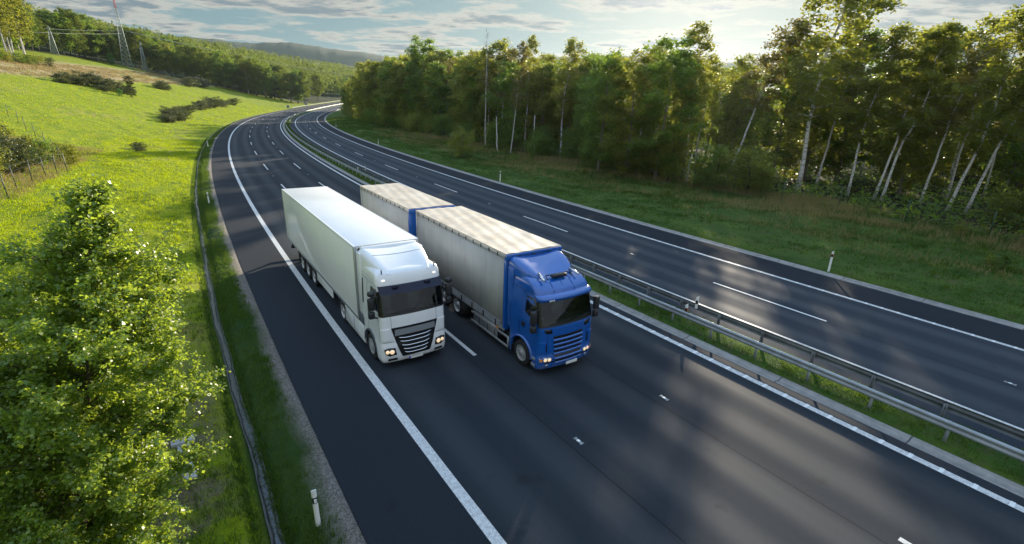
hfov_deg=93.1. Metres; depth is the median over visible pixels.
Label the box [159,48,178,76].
broadleaf tree
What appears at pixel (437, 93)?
broadleaf tree
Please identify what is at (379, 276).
semi truck
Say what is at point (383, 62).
birch tree
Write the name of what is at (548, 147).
shrub
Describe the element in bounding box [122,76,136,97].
broadleaf tree
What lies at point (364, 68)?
birch tree
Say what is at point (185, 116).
scrub bush
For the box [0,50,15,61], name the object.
shrub
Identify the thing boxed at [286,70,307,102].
broadleaf tree
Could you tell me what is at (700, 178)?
shrub
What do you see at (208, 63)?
broadleaf tree
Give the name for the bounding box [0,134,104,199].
dry grass
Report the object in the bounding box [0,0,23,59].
birch tree
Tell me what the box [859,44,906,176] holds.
birch tree
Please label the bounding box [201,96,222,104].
scrub bush
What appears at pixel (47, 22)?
broadleaf tree
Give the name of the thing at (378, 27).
sky
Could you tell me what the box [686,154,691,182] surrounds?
dead tree
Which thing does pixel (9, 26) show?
birch tree
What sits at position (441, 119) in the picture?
shrub
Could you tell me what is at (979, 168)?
broadleaf tree
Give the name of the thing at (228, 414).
grass
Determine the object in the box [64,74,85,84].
scrub bush
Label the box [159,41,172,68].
broadleaf tree
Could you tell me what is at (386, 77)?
broadleaf tree
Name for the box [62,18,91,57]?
broadleaf tree
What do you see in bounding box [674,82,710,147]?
broadleaf tree
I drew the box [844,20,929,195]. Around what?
birch tree
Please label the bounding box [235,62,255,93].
broadleaf tree
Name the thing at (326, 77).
distant wood
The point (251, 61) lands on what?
broadleaf tree
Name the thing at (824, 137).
broadleaf tree
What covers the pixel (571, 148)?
shrub
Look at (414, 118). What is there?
shrub
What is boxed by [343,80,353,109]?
broadleaf tree
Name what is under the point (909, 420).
grass
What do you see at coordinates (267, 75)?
broadleaf tree
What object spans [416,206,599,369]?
box truck
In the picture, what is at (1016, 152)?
broadleaf tree
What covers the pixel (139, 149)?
scrub bush
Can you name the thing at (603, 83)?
broadleaf tree
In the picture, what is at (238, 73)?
broadleaf tree
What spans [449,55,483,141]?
broadleaf tree
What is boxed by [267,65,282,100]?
conifer tree
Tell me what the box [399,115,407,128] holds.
shrub
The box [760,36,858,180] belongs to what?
broadleaf tree
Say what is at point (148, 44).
broadleaf tree
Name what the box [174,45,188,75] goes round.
broadleaf tree
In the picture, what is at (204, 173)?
grass
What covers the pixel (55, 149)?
shrub
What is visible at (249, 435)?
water
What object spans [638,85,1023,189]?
distant wood
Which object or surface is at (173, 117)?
scrub bush
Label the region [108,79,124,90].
scrub bush
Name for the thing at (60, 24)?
broadleaf tree
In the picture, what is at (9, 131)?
shrub
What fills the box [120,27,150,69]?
broadleaf tree
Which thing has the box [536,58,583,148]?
broadleaf tree
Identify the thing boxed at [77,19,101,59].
broadleaf tree
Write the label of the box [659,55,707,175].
broadleaf tree
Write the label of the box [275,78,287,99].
broadleaf tree
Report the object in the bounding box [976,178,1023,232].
shrub
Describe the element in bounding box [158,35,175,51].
broadleaf tree
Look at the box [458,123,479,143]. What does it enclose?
shrub
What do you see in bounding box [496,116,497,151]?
dead tree
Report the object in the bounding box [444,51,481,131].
broadleaf tree
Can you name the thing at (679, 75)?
broadleaf tree
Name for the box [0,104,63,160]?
wire fence
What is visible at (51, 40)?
pylon
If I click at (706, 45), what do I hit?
birch tree
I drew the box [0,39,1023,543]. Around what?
ground
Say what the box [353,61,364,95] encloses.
birch tree
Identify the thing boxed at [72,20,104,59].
broadleaf tree
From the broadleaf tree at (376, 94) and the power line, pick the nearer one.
the broadleaf tree at (376, 94)
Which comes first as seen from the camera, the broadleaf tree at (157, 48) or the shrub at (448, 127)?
the shrub at (448, 127)
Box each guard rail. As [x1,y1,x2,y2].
[285,104,1023,461]
[290,104,1023,441]
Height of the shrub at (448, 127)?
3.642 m
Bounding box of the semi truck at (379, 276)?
[281,186,451,362]
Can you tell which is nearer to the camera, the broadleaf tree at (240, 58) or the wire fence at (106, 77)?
the wire fence at (106, 77)
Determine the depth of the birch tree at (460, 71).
110.88 m
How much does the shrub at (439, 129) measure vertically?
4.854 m
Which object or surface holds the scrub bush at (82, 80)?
on the ground at (304, 439)
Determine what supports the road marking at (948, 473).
on the road at (710, 453)
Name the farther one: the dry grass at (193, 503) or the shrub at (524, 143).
the shrub at (524, 143)
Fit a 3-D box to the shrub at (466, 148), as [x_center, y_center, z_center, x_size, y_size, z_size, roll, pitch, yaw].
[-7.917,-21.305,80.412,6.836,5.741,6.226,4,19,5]
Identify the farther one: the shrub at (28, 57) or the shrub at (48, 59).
the shrub at (48, 59)
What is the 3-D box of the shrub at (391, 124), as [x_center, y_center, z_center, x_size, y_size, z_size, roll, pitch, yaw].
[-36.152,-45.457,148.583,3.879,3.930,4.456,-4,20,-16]
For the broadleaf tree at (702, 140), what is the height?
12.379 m
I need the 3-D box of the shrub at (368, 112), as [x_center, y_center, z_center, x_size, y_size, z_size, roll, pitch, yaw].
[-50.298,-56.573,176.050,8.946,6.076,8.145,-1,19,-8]
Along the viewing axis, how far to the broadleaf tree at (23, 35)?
243.62 m
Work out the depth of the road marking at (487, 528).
15.03 m
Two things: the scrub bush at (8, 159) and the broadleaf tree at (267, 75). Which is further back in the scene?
the broadleaf tree at (267, 75)
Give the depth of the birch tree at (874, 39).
55.66 m
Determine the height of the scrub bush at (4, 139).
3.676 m
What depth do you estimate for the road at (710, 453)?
14.09 m
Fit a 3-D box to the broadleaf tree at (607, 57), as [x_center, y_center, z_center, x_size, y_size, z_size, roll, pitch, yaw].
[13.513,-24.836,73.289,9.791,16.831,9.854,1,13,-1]
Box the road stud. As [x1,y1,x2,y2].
[573,437,583,444]
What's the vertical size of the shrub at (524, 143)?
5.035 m
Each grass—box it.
[0,59,182,83]
[0,72,283,232]
[0,75,269,385]
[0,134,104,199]
[0,136,256,543]
[74,321,245,543]
[189,138,302,543]
[199,124,352,543]
[285,122,1023,481]
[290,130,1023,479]
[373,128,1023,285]
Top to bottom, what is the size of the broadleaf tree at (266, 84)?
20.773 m
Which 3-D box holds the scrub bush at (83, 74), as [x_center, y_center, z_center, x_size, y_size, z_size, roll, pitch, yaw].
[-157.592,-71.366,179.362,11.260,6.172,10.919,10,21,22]
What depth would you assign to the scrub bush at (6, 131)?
58.09 m
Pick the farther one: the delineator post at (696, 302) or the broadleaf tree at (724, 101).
the broadleaf tree at (724, 101)
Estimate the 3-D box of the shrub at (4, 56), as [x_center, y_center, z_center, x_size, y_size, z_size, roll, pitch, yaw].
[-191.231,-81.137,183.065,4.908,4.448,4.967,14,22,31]
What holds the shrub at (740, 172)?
on the ground at (304, 439)
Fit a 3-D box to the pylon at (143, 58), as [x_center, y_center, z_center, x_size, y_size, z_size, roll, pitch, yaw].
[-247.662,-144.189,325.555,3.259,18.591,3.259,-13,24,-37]
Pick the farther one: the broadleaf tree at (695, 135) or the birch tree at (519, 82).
the broadleaf tree at (695, 135)
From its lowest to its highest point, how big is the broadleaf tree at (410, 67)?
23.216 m
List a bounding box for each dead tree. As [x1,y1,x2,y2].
[479,28,491,143]
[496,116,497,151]
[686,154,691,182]
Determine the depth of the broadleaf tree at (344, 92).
250.79 m
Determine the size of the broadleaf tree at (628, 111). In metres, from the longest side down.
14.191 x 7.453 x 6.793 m
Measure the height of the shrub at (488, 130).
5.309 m
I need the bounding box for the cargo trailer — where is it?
[360,183,453,236]
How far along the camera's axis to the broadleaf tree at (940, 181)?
56.60 m
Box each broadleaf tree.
[0,5,30,51]
[6,8,37,49]
[24,12,41,50]
[29,17,48,50]
[32,9,53,48]
[34,17,58,52]
[37,10,80,54]
[53,7,86,56]
[54,16,71,54]
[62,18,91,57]
[65,14,85,55]
[72,12,96,56]
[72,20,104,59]
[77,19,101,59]
[84,25,110,60]
[92,27,118,62]
[106,37,118,63]
[106,53,113,63]
[107,25,136,66]
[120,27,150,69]
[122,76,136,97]
[135,31,152,63]
[136,45,153,71]
[143,41,167,72]
[145,34,158,43]
[146,43,171,73]
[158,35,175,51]
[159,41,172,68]
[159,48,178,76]
[170,38,183,50]
[171,52,183,77]
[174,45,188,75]
[177,44,200,80]
[179,55,198,78]
[191,46,203,78]
[194,51,210,83]
[202,51,223,84]
[202,57,222,86]
[207,50,240,88]
[222,62,238,89]
[230,54,245,71]
[234,64,247,92]
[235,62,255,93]
[240,58,265,95]
[248,63,279,97]
[260,70,269,96]
[271,64,287,94]
[273,72,285,92]
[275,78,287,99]
[279,72,297,101]
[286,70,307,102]
[290,85,303,102]
[297,70,311,103]
[309,74,324,100]
[330,77,340,90]
[339,82,346,108]
[339,83,350,106]
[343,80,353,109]
[348,74,364,107]
[355,66,376,107]
[359,59,380,110]
[363,71,379,107]
[371,64,385,110]
[372,66,383,108]
[375,56,404,123]
[375,57,397,123]
[379,60,413,124]
[394,55,419,123]
[399,46,428,117]
[400,66,420,114]
[404,34,440,114]
[412,51,450,117]
[424,61,453,117]
[425,69,451,116]
[440,48,465,111]
[440,64,460,131]
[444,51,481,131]
[447,54,469,114]
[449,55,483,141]
[461,63,495,139]
[467,37,521,138]
[480,59,535,145]
[480,60,530,126]
[507,79,542,141]
[519,60,569,151]
[533,53,561,126]
[533,60,564,150]
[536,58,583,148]
[553,64,583,144]
[564,60,591,131]
[567,53,601,131]
[569,73,610,154]
[570,46,631,146]
[578,51,631,171]
[580,51,610,58]
[590,62,637,142]
[592,46,672,176]
[613,75,647,143]
[620,33,709,178]
[633,80,671,138]
[651,86,684,148]
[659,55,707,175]
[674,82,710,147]
[686,116,707,150]
[693,65,732,154]
[700,52,776,168]
[713,74,757,165]
[714,66,767,151]
[745,40,837,167]
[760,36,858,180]
[773,89,806,146]
[800,27,916,184]
[810,71,868,170]
[861,60,928,173]
[864,24,979,196]
[891,32,987,189]
[911,74,976,182]
[928,55,1022,176]
[971,54,1023,188]
[978,91,1023,191]
[988,146,1023,188]
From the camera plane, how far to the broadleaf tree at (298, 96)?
394.06 m
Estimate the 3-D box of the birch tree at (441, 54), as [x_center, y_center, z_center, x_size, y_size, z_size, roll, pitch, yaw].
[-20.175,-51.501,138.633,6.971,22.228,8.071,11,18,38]
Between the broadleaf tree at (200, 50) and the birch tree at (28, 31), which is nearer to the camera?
the birch tree at (28, 31)
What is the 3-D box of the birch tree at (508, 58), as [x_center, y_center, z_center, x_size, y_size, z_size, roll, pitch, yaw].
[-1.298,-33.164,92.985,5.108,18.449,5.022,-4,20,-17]
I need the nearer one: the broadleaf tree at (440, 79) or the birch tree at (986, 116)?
the birch tree at (986, 116)
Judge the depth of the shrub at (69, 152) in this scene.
55.23 m
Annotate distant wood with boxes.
[23,2,356,94]
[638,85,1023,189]
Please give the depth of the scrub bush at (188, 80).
305.43 m
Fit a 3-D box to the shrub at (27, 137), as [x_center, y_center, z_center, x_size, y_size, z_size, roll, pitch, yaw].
[-55.520,-14.384,55.875,2.832,3.079,2.866,15,23,32]
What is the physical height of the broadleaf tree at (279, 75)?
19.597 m
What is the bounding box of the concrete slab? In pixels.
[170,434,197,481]
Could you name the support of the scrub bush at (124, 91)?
on the ground at (304, 439)
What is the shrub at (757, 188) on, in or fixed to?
on the ground at (304, 439)
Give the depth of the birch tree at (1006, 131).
40.96 m
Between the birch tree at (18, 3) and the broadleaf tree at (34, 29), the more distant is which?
the broadleaf tree at (34, 29)
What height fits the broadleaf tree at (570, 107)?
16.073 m
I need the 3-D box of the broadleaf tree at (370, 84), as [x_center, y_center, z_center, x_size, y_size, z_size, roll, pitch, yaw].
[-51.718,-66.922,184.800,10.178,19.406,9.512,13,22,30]
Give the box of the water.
[195,118,282,543]
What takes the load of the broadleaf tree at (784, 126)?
on the ground at (304, 439)
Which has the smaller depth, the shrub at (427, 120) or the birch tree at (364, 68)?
the shrub at (427, 120)
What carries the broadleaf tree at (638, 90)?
on the ground at (304, 439)
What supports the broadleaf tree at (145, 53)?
on the ground at (304, 439)
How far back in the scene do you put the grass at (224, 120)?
111.79 m
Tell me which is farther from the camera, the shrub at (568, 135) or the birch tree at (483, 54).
the birch tree at (483, 54)
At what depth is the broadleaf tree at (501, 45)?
97.40 m
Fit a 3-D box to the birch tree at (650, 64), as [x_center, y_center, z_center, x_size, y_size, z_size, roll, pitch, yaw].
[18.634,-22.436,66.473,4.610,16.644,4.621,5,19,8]
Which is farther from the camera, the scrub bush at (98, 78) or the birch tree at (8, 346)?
the scrub bush at (98, 78)
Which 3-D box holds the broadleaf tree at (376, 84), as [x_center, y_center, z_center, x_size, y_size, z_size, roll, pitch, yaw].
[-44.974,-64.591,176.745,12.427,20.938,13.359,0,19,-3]
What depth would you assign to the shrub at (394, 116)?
148.99 m
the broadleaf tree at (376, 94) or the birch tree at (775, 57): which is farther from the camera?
the broadleaf tree at (376, 94)
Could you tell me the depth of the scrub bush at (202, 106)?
204.11 m
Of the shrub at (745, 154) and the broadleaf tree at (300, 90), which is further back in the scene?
the broadleaf tree at (300, 90)
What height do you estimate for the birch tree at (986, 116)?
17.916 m
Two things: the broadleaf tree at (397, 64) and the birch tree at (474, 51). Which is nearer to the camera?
the birch tree at (474, 51)
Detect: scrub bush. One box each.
[0,125,16,138]
[0,131,21,169]
[0,132,26,162]
[0,141,53,173]
[46,71,74,83]
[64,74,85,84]
[67,70,100,84]
[72,75,88,85]
[83,75,112,87]
[93,84,111,91]
[95,80,117,89]
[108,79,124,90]
[116,87,132,93]
[127,142,147,148]
[133,146,145,150]
[151,81,168,89]
[156,114,174,121]
[158,105,183,115]
[159,108,178,119]
[166,115,179,122]
[173,111,185,120]
[176,113,192,120]
[179,104,196,114]
[180,78,197,84]
[181,79,201,85]
[188,103,208,109]
[190,99,207,107]
[198,79,211,86]
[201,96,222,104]
[205,98,225,107]
[206,101,215,108]
[227,98,240,104]
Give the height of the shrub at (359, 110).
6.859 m
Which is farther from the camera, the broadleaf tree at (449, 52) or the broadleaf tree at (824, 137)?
the broadleaf tree at (449, 52)
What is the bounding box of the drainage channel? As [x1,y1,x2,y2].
[194,129,284,543]
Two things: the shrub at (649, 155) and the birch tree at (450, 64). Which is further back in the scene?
the birch tree at (450, 64)
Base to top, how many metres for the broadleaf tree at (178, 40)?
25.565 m
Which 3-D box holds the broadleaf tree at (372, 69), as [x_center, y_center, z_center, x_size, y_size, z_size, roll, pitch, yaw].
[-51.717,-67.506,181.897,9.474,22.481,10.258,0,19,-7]
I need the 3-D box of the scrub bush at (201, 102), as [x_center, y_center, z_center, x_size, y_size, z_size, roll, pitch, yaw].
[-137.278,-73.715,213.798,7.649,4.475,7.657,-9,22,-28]
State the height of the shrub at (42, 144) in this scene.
3.122 m
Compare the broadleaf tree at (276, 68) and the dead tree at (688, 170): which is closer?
the dead tree at (688, 170)
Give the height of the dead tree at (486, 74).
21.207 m
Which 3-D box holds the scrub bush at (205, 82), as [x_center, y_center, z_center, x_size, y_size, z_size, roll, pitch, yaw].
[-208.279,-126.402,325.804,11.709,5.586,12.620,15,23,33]
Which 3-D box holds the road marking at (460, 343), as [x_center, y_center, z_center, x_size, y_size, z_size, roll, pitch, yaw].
[-3.166,2.283,21.001,0.155,0.001,6.274,-11,23,-33]
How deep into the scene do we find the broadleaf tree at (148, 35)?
372.02 m
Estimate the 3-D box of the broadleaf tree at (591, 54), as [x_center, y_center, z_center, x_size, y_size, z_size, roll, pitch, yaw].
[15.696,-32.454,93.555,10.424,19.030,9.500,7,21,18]
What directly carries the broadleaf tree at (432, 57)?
on the ground at (304, 439)
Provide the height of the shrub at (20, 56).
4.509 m
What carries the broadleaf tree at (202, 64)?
on the ground at (304, 439)
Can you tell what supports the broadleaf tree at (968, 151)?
on the ground at (304, 439)
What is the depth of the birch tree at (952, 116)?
47.59 m
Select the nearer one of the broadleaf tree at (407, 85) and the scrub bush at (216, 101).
the broadleaf tree at (407, 85)
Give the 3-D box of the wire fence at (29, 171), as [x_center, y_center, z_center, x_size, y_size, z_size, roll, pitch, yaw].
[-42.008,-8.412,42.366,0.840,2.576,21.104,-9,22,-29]
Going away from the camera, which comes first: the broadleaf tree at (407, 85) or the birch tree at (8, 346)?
the birch tree at (8, 346)
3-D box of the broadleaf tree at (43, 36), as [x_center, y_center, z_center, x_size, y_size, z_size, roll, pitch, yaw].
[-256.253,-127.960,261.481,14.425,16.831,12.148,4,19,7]
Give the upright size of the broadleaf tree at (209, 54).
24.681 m
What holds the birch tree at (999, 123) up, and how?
on the ground at (304, 439)
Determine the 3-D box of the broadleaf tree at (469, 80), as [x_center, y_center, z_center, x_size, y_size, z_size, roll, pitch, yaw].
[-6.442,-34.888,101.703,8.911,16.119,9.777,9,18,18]
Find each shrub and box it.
[0,50,12,61]
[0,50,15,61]
[0,117,20,146]
[0,147,11,178]
[9,52,24,62]
[15,133,44,157]
[19,55,37,63]
[25,138,58,164]
[31,53,45,64]
[41,57,55,66]
[50,139,77,160]
[59,143,86,163]
[353,105,365,119]
[363,108,374,121]
[384,115,396,127]
[388,117,398,128]
[396,111,413,127]
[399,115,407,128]
[404,112,424,131]
[405,110,428,133]
[417,121,427,132]
[424,111,437,132]
[431,114,451,134]
[432,113,453,136]
[432,119,453,135]
[445,123,454,136]
[445,126,483,156]
[450,121,461,139]
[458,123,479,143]
[478,122,498,144]
[485,125,501,146]
[497,123,530,148]
[519,126,562,151]
[525,132,556,155]
[527,124,559,156]
[541,140,555,156]
[555,128,580,158]
[559,137,579,160]
[637,134,668,174]
[644,133,697,180]
[647,158,665,176]
[687,161,707,185]
[689,141,737,186]
[690,165,719,188]
[709,137,788,193]
[726,159,753,186]
[748,162,775,196]
[762,166,784,187]
[950,223,972,234]
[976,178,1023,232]
[985,254,1001,264]
[987,251,1021,269]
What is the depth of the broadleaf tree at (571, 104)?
83.97 m
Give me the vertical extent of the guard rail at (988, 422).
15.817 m
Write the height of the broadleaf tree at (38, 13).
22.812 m
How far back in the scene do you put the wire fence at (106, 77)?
221.50 m
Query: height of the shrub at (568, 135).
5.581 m
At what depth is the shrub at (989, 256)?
30.72 m
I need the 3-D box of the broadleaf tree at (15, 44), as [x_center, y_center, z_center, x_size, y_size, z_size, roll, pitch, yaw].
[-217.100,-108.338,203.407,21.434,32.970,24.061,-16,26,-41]
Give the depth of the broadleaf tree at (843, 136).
72.17 m
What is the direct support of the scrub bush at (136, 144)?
on the ground at (304, 439)
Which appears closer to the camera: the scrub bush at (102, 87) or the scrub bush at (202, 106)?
the scrub bush at (102, 87)
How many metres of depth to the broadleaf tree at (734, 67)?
75.82 m
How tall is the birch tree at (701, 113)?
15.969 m
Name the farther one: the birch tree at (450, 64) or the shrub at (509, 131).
the birch tree at (450, 64)
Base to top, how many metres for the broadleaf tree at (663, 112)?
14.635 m
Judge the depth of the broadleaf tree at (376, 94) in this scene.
167.31 m
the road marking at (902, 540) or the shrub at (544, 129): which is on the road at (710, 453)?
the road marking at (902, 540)
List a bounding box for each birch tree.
[0,0,14,58]
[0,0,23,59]
[0,173,230,543]
[0,296,160,543]
[2,0,32,53]
[3,0,24,59]
[4,0,33,53]
[348,77,354,105]
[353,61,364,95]
[355,62,370,104]
[379,57,390,88]
[432,49,448,93]
[441,56,457,107]
[449,55,468,108]
[462,48,478,74]
[471,48,499,136]
[491,46,518,138]
[510,40,532,152]
[520,33,540,141]
[539,52,553,61]
[550,37,589,154]
[635,44,668,135]
[651,51,681,131]
[678,20,727,174]
[679,55,713,163]
[695,54,727,161]
[710,67,731,136]
[727,14,813,181]
[767,0,906,191]
[777,62,810,173]
[814,31,886,187]
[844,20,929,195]
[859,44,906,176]
[872,25,955,199]
[876,18,975,200]
[878,52,937,181]
[919,36,1017,203]
[942,12,1021,198]
[944,3,1023,210]
[949,67,998,178]
[963,47,1023,213]
[983,61,1023,195]
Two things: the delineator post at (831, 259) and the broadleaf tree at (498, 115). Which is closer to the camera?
the delineator post at (831, 259)
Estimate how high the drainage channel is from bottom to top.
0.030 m
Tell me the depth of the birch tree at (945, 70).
46.70 m
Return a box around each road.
[212,101,1023,543]
[291,105,1023,449]
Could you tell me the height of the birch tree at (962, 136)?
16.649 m
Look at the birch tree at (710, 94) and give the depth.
73.49 m
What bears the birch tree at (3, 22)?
on the ground at (304, 439)
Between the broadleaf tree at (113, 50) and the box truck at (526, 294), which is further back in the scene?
the broadleaf tree at (113, 50)
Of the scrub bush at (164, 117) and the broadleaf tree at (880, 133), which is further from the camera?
the scrub bush at (164, 117)
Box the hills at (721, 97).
[301,62,856,105]
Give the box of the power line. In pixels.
[132,22,351,69]
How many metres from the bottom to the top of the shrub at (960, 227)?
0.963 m
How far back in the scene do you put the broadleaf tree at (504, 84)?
88.13 m
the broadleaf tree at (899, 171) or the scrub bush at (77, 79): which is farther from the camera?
the scrub bush at (77, 79)
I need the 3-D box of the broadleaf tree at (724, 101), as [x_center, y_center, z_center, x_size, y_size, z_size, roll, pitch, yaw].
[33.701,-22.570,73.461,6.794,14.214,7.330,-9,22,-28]
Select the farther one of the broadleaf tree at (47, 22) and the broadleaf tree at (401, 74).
the broadleaf tree at (47, 22)
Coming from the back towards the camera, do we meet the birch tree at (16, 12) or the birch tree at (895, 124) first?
the birch tree at (16, 12)
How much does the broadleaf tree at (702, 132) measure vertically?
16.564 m
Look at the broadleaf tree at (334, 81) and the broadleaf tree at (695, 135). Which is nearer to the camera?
the broadleaf tree at (695, 135)
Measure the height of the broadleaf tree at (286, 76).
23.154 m
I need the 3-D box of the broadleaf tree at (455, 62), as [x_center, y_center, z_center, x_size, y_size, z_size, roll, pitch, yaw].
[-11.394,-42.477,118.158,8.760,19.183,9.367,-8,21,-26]
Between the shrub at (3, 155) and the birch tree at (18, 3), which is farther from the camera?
the birch tree at (18, 3)
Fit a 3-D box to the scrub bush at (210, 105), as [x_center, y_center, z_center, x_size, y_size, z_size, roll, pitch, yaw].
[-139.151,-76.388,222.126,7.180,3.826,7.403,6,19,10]
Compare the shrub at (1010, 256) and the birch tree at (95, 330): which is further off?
the shrub at (1010, 256)
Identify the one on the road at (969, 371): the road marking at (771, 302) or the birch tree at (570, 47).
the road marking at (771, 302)
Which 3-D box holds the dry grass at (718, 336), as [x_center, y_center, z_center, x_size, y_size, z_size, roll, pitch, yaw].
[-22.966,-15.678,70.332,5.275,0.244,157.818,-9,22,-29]
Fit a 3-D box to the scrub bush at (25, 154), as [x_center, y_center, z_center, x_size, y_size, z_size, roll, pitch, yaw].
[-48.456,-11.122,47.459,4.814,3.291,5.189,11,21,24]
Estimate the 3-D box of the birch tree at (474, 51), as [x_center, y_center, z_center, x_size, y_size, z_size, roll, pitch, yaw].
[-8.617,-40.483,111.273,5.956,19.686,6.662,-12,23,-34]
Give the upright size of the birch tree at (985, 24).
18.719 m
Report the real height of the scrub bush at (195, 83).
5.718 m
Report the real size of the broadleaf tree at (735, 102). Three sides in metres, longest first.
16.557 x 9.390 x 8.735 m
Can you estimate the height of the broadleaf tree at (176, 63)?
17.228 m
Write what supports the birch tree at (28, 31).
on the ground at (304, 439)
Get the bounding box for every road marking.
[228,102,506,543]
[280,111,1023,512]
[295,106,1023,430]
[317,109,1023,350]
[444,328,476,355]
[713,282,825,320]
[898,537,910,543]
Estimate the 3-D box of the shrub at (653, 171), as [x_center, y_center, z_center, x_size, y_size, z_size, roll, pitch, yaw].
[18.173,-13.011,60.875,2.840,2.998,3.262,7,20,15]
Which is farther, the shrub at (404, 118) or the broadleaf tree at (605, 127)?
the shrub at (404, 118)
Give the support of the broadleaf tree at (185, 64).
on the ground at (304, 439)
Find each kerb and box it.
[283,104,1023,497]
[324,111,1023,329]
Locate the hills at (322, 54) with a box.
[158,34,1006,85]
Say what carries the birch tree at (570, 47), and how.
on the ground at (304, 439)
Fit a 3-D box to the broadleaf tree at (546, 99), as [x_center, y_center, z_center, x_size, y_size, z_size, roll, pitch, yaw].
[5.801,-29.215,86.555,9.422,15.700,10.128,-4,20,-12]
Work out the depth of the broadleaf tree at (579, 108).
70.89 m
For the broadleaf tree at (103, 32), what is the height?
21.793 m
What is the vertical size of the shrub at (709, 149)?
5.612 m
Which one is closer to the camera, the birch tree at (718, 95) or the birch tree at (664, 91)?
the birch tree at (664, 91)
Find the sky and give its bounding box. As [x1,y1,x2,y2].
[20,0,1023,66]
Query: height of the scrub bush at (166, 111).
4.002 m
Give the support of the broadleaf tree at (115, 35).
on the ground at (304, 439)
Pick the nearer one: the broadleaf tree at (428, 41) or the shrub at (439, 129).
the shrub at (439, 129)
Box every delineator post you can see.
[311,489,320,526]
[695,297,698,308]
[827,251,834,271]
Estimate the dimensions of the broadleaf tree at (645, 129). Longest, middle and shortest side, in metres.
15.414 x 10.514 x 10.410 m
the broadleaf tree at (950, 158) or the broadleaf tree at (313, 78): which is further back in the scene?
the broadleaf tree at (313, 78)
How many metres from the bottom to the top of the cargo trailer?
4.015 m
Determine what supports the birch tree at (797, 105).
on the ground at (304, 439)
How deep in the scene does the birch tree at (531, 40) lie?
84.25 m
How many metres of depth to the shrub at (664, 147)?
56.54 m
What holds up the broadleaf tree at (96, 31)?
on the ground at (304, 439)
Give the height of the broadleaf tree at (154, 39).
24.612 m
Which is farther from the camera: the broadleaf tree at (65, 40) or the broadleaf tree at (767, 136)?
the broadleaf tree at (65, 40)
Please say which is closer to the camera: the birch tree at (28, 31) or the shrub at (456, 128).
the shrub at (456, 128)
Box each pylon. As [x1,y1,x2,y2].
[47,26,59,55]
[113,0,133,68]
[139,42,148,71]
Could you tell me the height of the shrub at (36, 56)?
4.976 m
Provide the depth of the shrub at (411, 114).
131.53 m
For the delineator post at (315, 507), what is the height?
1.162 m
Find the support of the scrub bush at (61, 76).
on the ground at (304, 439)
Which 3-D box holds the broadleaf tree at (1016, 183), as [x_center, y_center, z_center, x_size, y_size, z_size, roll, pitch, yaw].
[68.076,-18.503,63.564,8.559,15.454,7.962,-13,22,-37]
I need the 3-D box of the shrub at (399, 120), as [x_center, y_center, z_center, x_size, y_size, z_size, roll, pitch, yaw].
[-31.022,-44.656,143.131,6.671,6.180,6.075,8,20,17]
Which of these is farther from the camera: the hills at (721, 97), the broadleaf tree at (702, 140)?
the hills at (721, 97)
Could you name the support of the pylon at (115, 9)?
on the ground at (304, 439)
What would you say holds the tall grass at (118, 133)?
on the ground at (304, 439)
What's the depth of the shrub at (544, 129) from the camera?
81.50 m
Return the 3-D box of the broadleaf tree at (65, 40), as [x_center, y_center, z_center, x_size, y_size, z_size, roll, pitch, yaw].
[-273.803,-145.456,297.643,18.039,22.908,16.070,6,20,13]
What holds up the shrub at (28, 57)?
on the ground at (304, 439)
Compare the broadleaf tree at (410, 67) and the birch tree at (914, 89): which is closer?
the birch tree at (914, 89)
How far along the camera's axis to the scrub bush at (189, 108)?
173.97 m
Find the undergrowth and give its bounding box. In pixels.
[400,127,1023,238]
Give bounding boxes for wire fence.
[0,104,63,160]
[0,153,67,203]
[3,68,174,84]
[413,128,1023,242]
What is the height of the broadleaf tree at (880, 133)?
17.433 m
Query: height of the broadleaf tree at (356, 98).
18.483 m
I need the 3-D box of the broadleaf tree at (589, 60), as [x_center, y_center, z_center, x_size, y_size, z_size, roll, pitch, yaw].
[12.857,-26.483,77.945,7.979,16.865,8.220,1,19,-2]
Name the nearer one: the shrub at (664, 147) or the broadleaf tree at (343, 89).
the shrub at (664, 147)
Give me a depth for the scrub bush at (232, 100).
275.96 m
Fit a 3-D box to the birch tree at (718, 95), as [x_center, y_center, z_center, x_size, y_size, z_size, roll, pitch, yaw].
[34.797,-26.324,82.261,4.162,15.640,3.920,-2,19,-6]
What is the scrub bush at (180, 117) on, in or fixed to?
on the ground at (304, 439)
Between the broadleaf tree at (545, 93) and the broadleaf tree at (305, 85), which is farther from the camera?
the broadleaf tree at (305, 85)
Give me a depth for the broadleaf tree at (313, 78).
439.46 m
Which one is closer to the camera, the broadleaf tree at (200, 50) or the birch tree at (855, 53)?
the birch tree at (855, 53)
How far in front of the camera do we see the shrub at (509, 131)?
87.74 m

